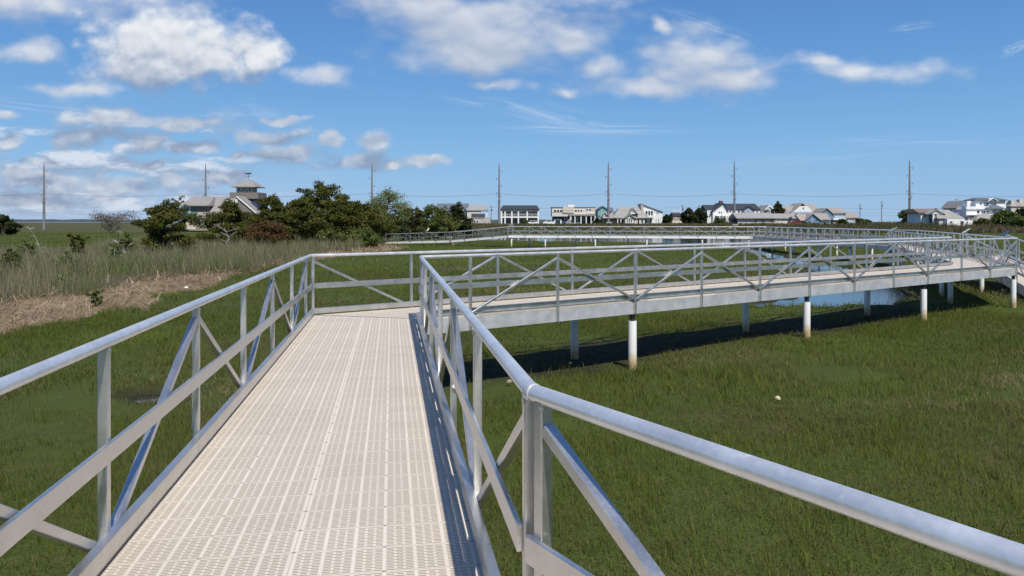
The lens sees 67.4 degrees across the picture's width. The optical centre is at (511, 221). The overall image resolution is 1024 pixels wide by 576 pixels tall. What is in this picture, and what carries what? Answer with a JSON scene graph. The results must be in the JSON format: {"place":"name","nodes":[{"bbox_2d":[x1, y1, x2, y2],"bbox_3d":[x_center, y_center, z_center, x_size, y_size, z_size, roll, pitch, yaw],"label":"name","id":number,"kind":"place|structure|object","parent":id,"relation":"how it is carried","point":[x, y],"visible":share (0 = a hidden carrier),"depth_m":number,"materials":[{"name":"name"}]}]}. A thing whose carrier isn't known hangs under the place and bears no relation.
{"place":"outdoors","nodes":[
{"label":"outdoors","id":0,"kind":"place"},
{"bbox_2d":[15,222,177,222],"bbox_3d":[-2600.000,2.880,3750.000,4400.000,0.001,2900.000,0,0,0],"label":"bay water","id":1,"kind":"structure","parent":0,"point":[69,222],"depth_m":2459.04,"materials":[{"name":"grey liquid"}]},
{"bbox_2d":[13,219,551,221],"bbox_3d":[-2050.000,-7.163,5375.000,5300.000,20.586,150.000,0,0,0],"label":"distant shore","id":2,"kind":"structure","parent":0,"point":[55,220],"depth_m":5311.50,"materials":[{"name":"green plant"}]},
{"bbox_2d":[0,222,1023,575],"bbox_3d":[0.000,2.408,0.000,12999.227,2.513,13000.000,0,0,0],"label":"ground","id":3,"kind":"structure","parent":0,"point":[72,396],"depth_m":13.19,"materials":[{"name":"green plant"}]},
{"bbox_2d":[0,248,22,270],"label":"shrub","id":4,"kind":"object","parent":3,"relation":"on","point":[9,255],"visible":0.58,"depth_m":43.92,"materials":[{"name":"green plant"}]},
{"bbox_2d":[0,214,23,234],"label":"cedar tree","id":5,"kind":"object","parent":3,"relation":"on","point":[6,222],"visible":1,"depth_m":174.77,"materials":[{"name":"green plant"}]},
{"bbox_2d":[12,239,39,260],"bbox_3d":[-31.619,2.070,50.001,1.894,1.962,1.747,0,0,0],"label":"shrub","id":6,"kind":"object","parent":3,"relation":"on","point":[30,245],"visible":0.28,"depth_m":49.98,"materials":[{"name":"green plant"}]},
{"bbox_2d":[40,165,46,229],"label":"transmission pole","id":7,"kind":"object","parent":3,"relation":"on","point":[43,224],"visible":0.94,"depth_m":295.72,"materials":[{"name":"wood"}]},
{"bbox_2d":[2,193,1020,196],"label":"power line","id":8,"kind":"object","parent":7,"relation":"attached to","point":[524,195],"visible":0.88,"depth_m":295.48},
{"bbox_2d":[48,273,78,286],"bbox_3d":[-21.365,2.849,36.573,1.325,0.909,0.994,0,0,-32],"label":"shrub","id":9,"kind":"object","parent":3,"relation":"on","point":[57,277],"visible":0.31,"depth_m":36.39,"materials":[{"name":"green plant"}]},
{"bbox_2d":[49,251,79,271],"bbox_3d":[-25.519,2.359,43.977,1.165,1.386,1.741,0,0,37],"label":"shrub","id":10,"kind":"object","parent":3,"relation":"on","point":[67,256],"visible":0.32,"depth_m":43.90,"materials":[{"name":"green plant"}]},
{"bbox_2d":[65,233,89,255],"bbox_3d":[-31.654,1.930,56.101,1.635,2.276,1.547,0,0,42],"label":"juniper sapling","id":11,"kind":"object","parent":3,"relation":"on","point":[78,238],"visible":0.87,"depth_m":55.95,"materials":[{"name":"green plant"}]},
{"bbox_2d":[106,244,122,261],"bbox_3d":[-26.811,2.283,51.937,1.091,1.586,1.231,0,0,25],"label":"shrub","id":12,"kind":"object","parent":3,"relation":"on","point":[117,249],"visible":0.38,"depth_m":51.91,"materials":[{"name":"green plant"}]},
{"bbox_2d":[89,210,140,234],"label":"shrub","id":13,"kind":"object","parent":3,"relation":"on","point":[107,219],"visible":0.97,"depth_m":149.50,"materials":[{"name":"brown plant"}]},
{"bbox_2d":[108,232,137,256],"bbox_3d":[-31.154,1.945,62.207,2.160,2.260,2.431,0,0,0],"label":"shrub","id":14,"kind":"object","parent":3,"relation":"on","point":[128,239],"visible":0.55,"depth_m":61.85,"materials":[{"name":"green plant"}]},
{"bbox_2d":[126,394,185,402],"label":"puddle water","id":15,"kind":"structure","parent":3,"relation":"on","point":[142,399],"depth_m":14.07,"materials":[{"name":"grey liquid"}]},
{"bbox_2d":[130,199,199,252],"bbox_3d":[-28.239,0.533,62.786,5.384,5.010,4.789,0,0,-30],"label":"cedar tree","id":16,"kind":"object","parent":3,"relation":"on","point":[157,220],"visible":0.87,"depth_m":62.33,"materials":[{"name":"green plant"}]},
{"bbox_2d":[171,195,188,228],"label":"shrub","id":17,"kind":"object","parent":3,"relation":"on","point":[180,198],"visible":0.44,"depth_m":175.80,"materials":[{"name":"green plant"}]},
{"bbox_2d":[0,230,395,301],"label":"reeds","id":18,"kind":"object","parent":3,"relation":"on","point":[218,255],"visible":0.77,"depth_m":45.63,"materials":[{"name":"plant"}]},
{"bbox_2d":[0,244,408,333],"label":"tide wrack","id":19,"kind":"object","parent":3,"relation":"on","point":[151,291],"visible":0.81,"depth_m":31.22,"materials":[{"name":"plant"}]},
{"bbox_2d":[85,290,104,305],"bbox_3d":[-15.411,2.913,28.479,0.588,0.781,0.744,0,0,39],"label":"shrub","id":20,"kind":"object","parent":19,"relation":"on","point":[95,295],"visible":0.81,"depth_m":28.41,"materials":[{"name":"green plant"}]},
{"bbox_2d":[202,164,208,196],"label":"transmission pole","id":21,"kind":"object","parent":3,"relation":"on","point":[205,195],"visible":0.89,"depth_m":295.78,"materials":[{"name":"metal"}]},
{"bbox_2d":[189,197,253,242],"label":"cedar tree","id":22,"kind":"object","parent":3,"relation":"on","point":[231,214],"visible":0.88,"depth_m":83.19,"materials":[{"name":"green plant"}]},
{"bbox_2d":[177,173,266,231],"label":"shingled building","id":23,"kind":"structure","parent":3,"relation":"on","point":[246,195],"depth_m":186.53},
{"bbox_2d":[237,224,247,242],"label":"shrub","id":24,"kind":"object","parent":3,"relation":"on","point":[241,235],"visible":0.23,"depth_m":83.67,"materials":[{"name":"green plant"}]},
{"bbox_2d":[244,220,292,247],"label":"shrub","id":25,"kind":"object","parent":3,"relation":"on","point":[258,232],"visible":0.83,"depth_m":77.30,"materials":[{"name":"brown plant"}]},
{"bbox_2d":[246,193,300,234],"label":"cedar tree","id":26,"kind":"object","parent":3,"relation":"on","point":[275,203],"visible":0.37,"depth_m":91.02,"materials":[{"name":"green plant"}]},
{"bbox_2d":[267,198,327,243],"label":"cedar tree","id":27,"kind":"object","parent":3,"relation":"on","point":[291,214],"visible":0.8,"depth_m":84.88,"materials":[{"name":"green plant"}]},
{"bbox_2d":[292,180,351,233],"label":"cedar tree","id":28,"kind":"object","parent":3,"relation":"on","point":[322,192],"visible":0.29,"depth_m":94.95,"materials":[{"name":"green plant"}]},
{"bbox_2d":[314,228,350,244],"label":"shrub","id":29,"kind":"object","parent":3,"relation":"on","point":[321,234],"visible":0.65,"depth_m":79.63,"materials":[{"name":"green plant"}]},
{"bbox_2d":[309,192,370,238],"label":"cedar tree","id":30,"kind":"object","parent":3,"relation":"on","point":[341,211],"visible":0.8,"depth_m":88.60,"materials":[{"name":"green plant"}]},
{"bbox_2d":[348,227,381,247],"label":"shrub","id":31,"kind":"object","parent":3,"relation":"on","point":[370,236],"visible":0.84,"depth_m":85.45,"materials":[{"name":"green plant"}]},
{"bbox_2d":[368,166,374,206],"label":"transmission pole","id":32,"kind":"object","parent":3,"relation":"on","point":[372,170],"visible":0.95,"depth_m":295.76,"materials":[{"name":"wood"}]},
{"bbox_2d":[353,199,394,237],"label":"cedar tree","id":33,"kind":"object","parent":3,"relation":"on","point":[368,210],"visible":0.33,"depth_m":103.62,"materials":[{"name":"green plant"}]},
{"bbox_2d":[366,203,407,237],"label":"cedar tree","id":34,"kind":"object","parent":3,"relation":"on","point":[382,231],"visible":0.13,"depth_m":116.77,"materials":[{"name":"green plant"}]},
{"bbox_2d":[363,186,413,240],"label":"leafy tree","id":35,"kind":"object","parent":3,"relation":"on","point":[388,197],"visible":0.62,"depth_m":115.34,"materials":[{"name":"green plant"}]},
{"bbox_2d":[396,202,424,240],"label":"cedar tree","id":36,"kind":"object","parent":3,"relation":"on","point":[414,225],"visible":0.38,"depth_m":125.90,"materials":[{"name":"green plant"}]},
{"bbox_2d":[405,206,437,238],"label":"cedar tree","id":37,"kind":"object","parent":3,"relation":"on","point":[424,222],"visible":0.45,"depth_m":133.70,"materials":[{"name":"green plant"}]},
{"bbox_2d":[419,203,460,238],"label":"leafy tree","id":38,"kind":"object","parent":3,"relation":"on","point":[438,215],"visible":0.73,"depth_m":139.27,"materials":[{"name":"green plant"}]},
{"bbox_2d":[429,213,461,237],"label":"cedar tree","id":39,"kind":"object","parent":3,"relation":"on","point":[449,216],"visible":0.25,"depth_m":145.12,"materials":[{"name":"green plant"}]},
{"bbox_2d":[437,203,468,222],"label":"house","id":40,"kind":"structure","parent":3,"relation":"on","point":[465,206],"depth_m":307.14,"materials":[{"name":"white"}]},
{"bbox_2d":[449,201,482,237],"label":"cedar tree","id":41,"kind":"object","parent":3,"relation":"on","point":[457,212],"visible":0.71,"depth_m":149.00,"materials":[{"name":"green plant"}]},
{"bbox_2d":[466,205,490,223],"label":"house","id":42,"kind":"structure","parent":3,"relation":"on","point":[474,213],"depth_m":300.00,"materials":[{"name":"beige"}]},
{"bbox_2d":[496,164,502,223],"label":"transmission pole","id":43,"kind":"object","parent":3,"relation":"on","point":[499,196],"visible":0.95,"depth_m":295.68,"materials":[{"name":"metal"}]},
{"bbox_2d":[500,205,539,223],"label":"house","id":44,"kind":"structure","parent":3,"relation":"on","point":[516,214],"depth_m":301.88,"materials":[{"name":"grey"}]},
{"bbox_2d":[528,212,536,215],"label":"window","id":45,"kind":"structure","parent":44,"relation":"in","point":[529,213],"depth_m":301.92,"materials":[{"name":"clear glass"}]},
{"bbox_2d":[543,220,553,223],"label":"parked car","id":46,"kind":"object","parent":3,"relation":"on","point":[548,221],"visible":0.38,"depth_m":285.15,"materials":[{"name":"white paint"}]},
{"bbox_2d":[550,205,595,223],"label":"house","id":47,"kind":"structure","parent":3,"relation":"on","point":[569,214],"depth_m":300.00,"materials":[{"name":"beige"}]},
{"bbox_2d":[554,219,561,223],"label":"garage door","id":48,"kind":"structure","parent":47,"relation":"in","point":[559,221],"depth_m":301.11,"materials":[{"name":"white metal"}]},
{"bbox_2d":[571,320,578,359],"bbox_3d":[1.435,2.810,17.613,0.184,1.676,0.184,0,0,0],"label":"support pile","id":49,"kind":"object","parent":3,"relation":"on","point":[574,339],"visible":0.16,"depth_m":17.53,"materials":[{"name":"metal"}]},
{"bbox_2d":[593,218,600,222],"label":"evergreen tree","id":50,"kind":"object","parent":3,"relation":"on","point":[597,220],"visible":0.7,"depth_m":289.42,"materials":[{"name":"green plant"}]},
{"bbox_2d":[595,206,613,218],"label":"house","id":51,"kind":"structure","parent":3,"relation":"on","point":[600,211],"depth_m":305.00,"materials":[{"name":"teal"}]},
{"bbox_2d":[605,162,611,221],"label":"transmission pole","id":52,"kind":"object","parent":3,"relation":"on","point":[608,208],"visible":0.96,"depth_m":295.73,"materials":[{"name":"wood"}]},
{"bbox_2d":[600,207,649,223],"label":"house","id":53,"kind":"structure","parent":3,"relation":"on","point":[628,215],"depth_m":296.67,"materials":[{"name":"grey"}]},
{"bbox_2d":[628,314,636,369],"bbox_3d":[2.571,2.812,16.403,0.184,1.681,0.184,0,0,0],"label":"support pile","id":54,"kind":"object","parent":3,"relation":"on","point":[632,341],"visible":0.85,"depth_m":16.33,"materials":[{"name":"concrete"}]},
{"bbox_2d":[311,237,1017,334],"bbox_3d":[7.345,1.276,21.180,26.406,1.388,2.151,0,0,-37],"label":"walkway span","id":55,"kind":"object","parent":54,"relation":"on","point":[491,313],"visible":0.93,"depth_m":17.63,"materials":[{"name":"metal"}]},
{"bbox_2d":[638,204,662,222],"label":"house","id":56,"kind":"structure","parent":3,"relation":"on","point":[654,215],"depth_m":300.00,"materials":[{"name":"white"}]},
{"bbox_2d":[662,214,672,222],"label":"evergreen tree","id":57,"kind":"object","parent":3,"relation":"on","point":[666,218],"visible":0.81,"depth_m":299.10,"materials":[{"name":"green plant"}]},
{"bbox_2d":[670,210,681,222],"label":"house","id":58,"kind":"structure","parent":3,"relation":"on","point":[676,216],"depth_m":310.00,"materials":[{"name":"brown"}]},
{"bbox_2d":[680,207,698,223],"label":"evergreen tree","id":59,"kind":"object","parent":3,"relation":"on","point":[689,215],"visible":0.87,"depth_m":287.00,"materials":[{"name":"green plant"}]},
{"bbox_2d":[695,208,708,223],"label":"evergreen tree","id":60,"kind":"object","parent":3,"relation":"on","point":[702,216],"visible":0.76,"depth_m":288.71,"materials":[{"name":"green plant"}]},
{"bbox_2d":[391,220,1023,233],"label":"shore scrub","id":61,"kind":"object","parent":3,"relation":"on","point":[961,228],"visible":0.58,"depth_m":245.25,"materials":[{"name":"green plant"}]},
{"bbox_2d":[700,201,730,223],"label":"house","id":62,"kind":"structure","parent":3,"relation":"on","point":[720,210],"depth_m":291.07,"materials":[{"name":"white"}]},
{"bbox_2d":[713,218,724,222],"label":"leafy tree","id":63,"kind":"object","parent":3,"relation":"on","point":[718,220],"visible":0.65,"depth_m":283.12,"materials":[{"name":"green plant"}]},
{"bbox_2d":[731,161,737,212],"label":"transmission pole","id":64,"kind":"object","parent":3,"relation":"on","point":[734,205],"visible":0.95,"depth_m":295.75,"materials":[{"name":"wood"}]},
{"bbox_2d":[725,204,760,214],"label":"house","id":65,"kind":"structure","parent":3,"relation":"on","point":[747,208],"depth_m":312.00,"materials":[{"name":"white"}]},
{"bbox_2d":[742,302,748,331],"bbox_3d":[6.563,2.783,21.558,0.184,1.622,0.184,0,0,0],"label":"support pile","id":66,"kind":"object","parent":3,"relation":"on","point":[745,317],"visible":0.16,"depth_m":21.48,"materials":[{"name":"metal"}]},
{"bbox_2d":[729,213,797,224],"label":"house","id":67,"kind":"structure","parent":3,"relation":"on","point":[771,218],"depth_m":282.00,"materials":[{"name":"beige"}]},
{"bbox_2d":[759,205,774,212],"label":"house","id":68,"kind":"structure","parent":3,"relation":"on","point":[767,209],"depth_m":321.98,"materials":[{"name":"grey"}]},
{"bbox_2d":[771,201,785,212],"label":"evergreen tree","id":69,"kind":"object","parent":3,"relation":"on","point":[777,207],"visible":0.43,"depth_m":316.57,"materials":[{"name":"green plant"}]},
{"bbox_2d":[782,203,816,213],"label":"house","id":70,"kind":"structure","parent":3,"relation":"on","point":[800,208],"depth_m":318.00,"materials":[{"name":"grey"}]},
{"bbox_2d":[803,296,809,337],"bbox_3d":[7.782,2.766,20.277,0.184,1.589,0.184,0,0,0],"label":"support pile","id":71,"kind":"object","parent":3,"relation":"on","point":[806,317],"visible":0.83,"depth_m":20.20,"materials":[{"name":"concrete"}]},
{"bbox_2d":[795,213,830,223],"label":"house","id":72,"kind":"structure","parent":3,"relation":"on","point":[824,218],"depth_m":279.50,"materials":[{"name":"blue"}]},
{"bbox_2d":[812,208,846,222],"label":"house","id":73,"kind":"structure","parent":3,"relation":"on","point":[835,215],"depth_m":300.00,"materials":[{"name":"blue"}]},
{"bbox_2d":[836,218,848,224],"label":"leafy tree","id":74,"kind":"object","parent":3,"relation":"on","point":[842,220],"visible":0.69,"depth_m":278.59,"materials":[{"name":"green plant"}]},
{"bbox_2d":[846,212,859,222],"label":"house","id":75,"kind":"structure","parent":3,"relation":"on","point":[851,217],"depth_m":304.00,"materials":[{"name":"grey"}]},
{"bbox_2d":[855,218,870,223],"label":"leafy tree","id":76,"kind":"object","parent":3,"relation":"on","point":[858,221],"visible":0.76,"depth_m":281.49,"materials":[{"name":"green plant"}]},
{"bbox_2d":[864,290,869,315],"bbox_3d":[11.860,2.799,25.632,0.184,1.654,0.184,0,0,0],"label":"support pile","id":77,"kind":"object","parent":3,"relation":"on","point":[866,302],"visible":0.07,"depth_m":25.56,"materials":[{"name":"concrete"}]},
{"bbox_2d":[897,209,909,222],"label":"leafy tree","id":78,"kind":"object","parent":3,"relation":"on","point":[902,215],"visible":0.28,"depth_m":279.07,"materials":[{"name":"green plant"}]},
{"bbox_2d":[906,160,913,208],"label":"transmission pole","id":79,"kind":"object","parent":3,"relation":"on","point":[909,199],"visible":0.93,"depth_m":295.73,"materials":[{"name":"metal"}]},
{"bbox_2d":[920,284,926,320],"bbox_3d":[12.912,2.790,24.091,0.184,1.635,0.184,0,0,0],"label":"support pile","id":80,"kind":"object","parent":3,"relation":"on","point":[923,302],"visible":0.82,"depth_m":24.01,"materials":[{"name":"concrete"}]},
{"bbox_2d":[904,208,947,224],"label":"house","id":81,"kind":"structure","parent":3,"relation":"on","point":[919,215],"depth_m":262.64,"materials":[{"name":"white"}]},
{"bbox_2d":[939,283,943,295],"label":"support pile","id":82,"kind":"object","parent":3,"relation":"on","point":[941,289],"visible":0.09,"depth_m":31.90,"materials":[{"name":"metal"}]},
{"bbox_2d":[930,210,964,224],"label":"house","id":83,"kind":"structure","parent":3,"relation":"on","point":[953,217],"depth_m":258.00,"materials":[{"name":"beige"}]},
{"bbox_2d":[948,282,952,303],"bbox_3d":[16.805,2.805,29.436,0.184,1.665,0.184,0,0,0],"label":"support pile","id":84,"kind":"object","parent":3,"relation":"on","point":[950,292],"visible":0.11,"depth_m":29.36,"materials":[{"name":"metal"}]},
{"bbox_2d":[941,201,960,210],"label":"house","id":85,"kind":"structure","parent":3,"relation":"on","point":[950,205],"depth_m":294.25,"materials":[{"name":"grey"}]},
{"bbox_2d":[952,198,1006,225],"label":"house","id":86,"kind":"structure","parent":3,"relation":"on","point":[971,210],"depth_m":268.22,"materials":[{"name":"white"}]},
{"bbox_2d":[979,279,983,292],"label":"support pile","id":87,"kind":"object","parent":3,"relation":"on","point":[981,285],"visible":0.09,"depth_m":33.60,"materials":[{"name":"concrete"}]},
{"bbox_2d":[919,233,1014,266],"bbox_3d":[19.274,1.276,32.976,2.142,1.388,9.438,0,0,21],"label":"walkway span","id":88,"kind":"object","parent":87,"relation":"on","point":[970,261],"visible":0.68,"depth_m":32.34,"materials":[{"name":"metal"}]},
{"bbox_2d":[973,217,992,225],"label":"leafy tree","id":89,"kind":"object","parent":3,"relation":"on","point":[980,220],"visible":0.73,"depth_m":260.42,"materials":[{"name":"green plant"}]},
{"bbox_2d":[990,209,1020,224],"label":"leafy tree","id":90,"kind":"object","parent":3,"relation":"on","point":[1001,216],"visible":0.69,"depth_m":260.41,"materials":[{"name":"green plant"}]},
{"bbox_2d":[1010,275,1015,307],"bbox_3d":[18.381,2.810,28.157,0.184,1.676,0.184,0,0,0],"label":"support pile","id":91,"kind":"object","parent":3,"relation":"on","point":[1013,290],"visible":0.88,"depth_m":28.10,"materials":[{"name":"metal"}]},
{"bbox_2d":[1005,200,1023,212],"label":"house","id":92,"kind":"structure","parent":3,"relation":"on","point":[1012,205],"depth_m":301.00,"materials":[{"name":"beige"}]},
{"bbox_2d":[1007,216,1023,227],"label":"leafy tree","id":93,"kind":"object","parent":3,"relation":"on","point":[1017,221],"visible":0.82,"depth_m":247.76,"materials":[{"name":"green plant"}]},
{"bbox_2d":[1015,207,1023,215],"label":"evergreen tree","id":94,"kind":"object","parent":3,"relation":"on","point":[1019,211],"visible":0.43,"depth_m":299.38,"materials":[{"name":"green plant"}]},
{"bbox_2d":[0,0,1023,221],"label":"sky","id":95,"kind":"structure","parent":0,"point":[808,100],"materials":[{"name":"blue"}]},
{"bbox_2d":[443,233,906,306],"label":"creek water","id":96,"kind":"structure","parent":0,"point":[884,296],"depth_m":76.10,"materials":[{"name":"blue liquid"}]},
{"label":"support pile","id":97,"kind":"object","parent":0,"visible":0},
{"bbox_2d":[0,254,538,575],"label":"walkway span","id":98,"kind":"object","parent":97,"relation":"on","point":[323,445],"visible":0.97,"depth_m":4.75,"materials":[{"name":"metal"}]},
{"bbox_2d":[525,384,1023,575],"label":"railing","id":99,"kind":"object","parent":97,"relation":"on","point":[543,557],"visible":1,"depth_m":2.10,"materials":[{"name":"metal"}]},
{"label":"support pile","id":100,"kind":"object","parent":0,"visible":0},
{"bbox_2d":[888,230,966,257],"bbox_3d":[24.079,1.276,45.524,2.141,1.388,17.431,0,0,21],"label":"walkway span","id":101,"kind":"object","parent":100,"relation":"on","point":[913,248],"visible":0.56,"depth_m":42.33,"materials":[{"name":"metal"}]},
{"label":"support pile","id":102,"kind":"object","parent":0,"visible":0},
{"bbox_2d":[754,227,916,249],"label":"walkway span","id":103,"kind":"object","parent":102,"relation":"on","point":[772,236],"visible":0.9,"depth_m":67.22,"materials":[{"name":"metal"}]},
{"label":"support pile","id":104,"kind":"object","parent":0,"visible":0},
{"bbox_2d":[508,226,765,238],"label":"walkway span","id":105,"kind":"object","parent":104,"relation":"on","point":[631,235],"visible":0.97,"depth_m":91.58,"materials":[{"name":"metal"}]},
{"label":"support pile","id":106,"kind":"object","parent":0,"visible":0},
{"bbox_2d":[451,226,512,241],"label":"walkway span","id":107,"kind":"object","parent":106,"relation":"on","point":[475,238],"visible":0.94,"depth_m":96.93,"materials":[{"name":"metal"}]},
{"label":"support pile","id":108,"kind":"object","parent":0,"visible":0},
{"bbox_2d":[385,232,456,243],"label":"walkway span","id":109,"kind":"object","parent":108,"relation":"on","point":[444,240],"visible":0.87,"depth_m":102.18,"materials":[{"name":"metal"}]},
{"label":"support pile","id":110,"kind":"object","parent":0,"visible":0},
{"bbox_2d":[962,234,1023,295],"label":"walkway span","id":111,"kind":"object","parent":110,"relation":"on","point":[1019,278],"visible":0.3,"depth_m":34.25,"materials":[{"name":"metal"}]}
]}

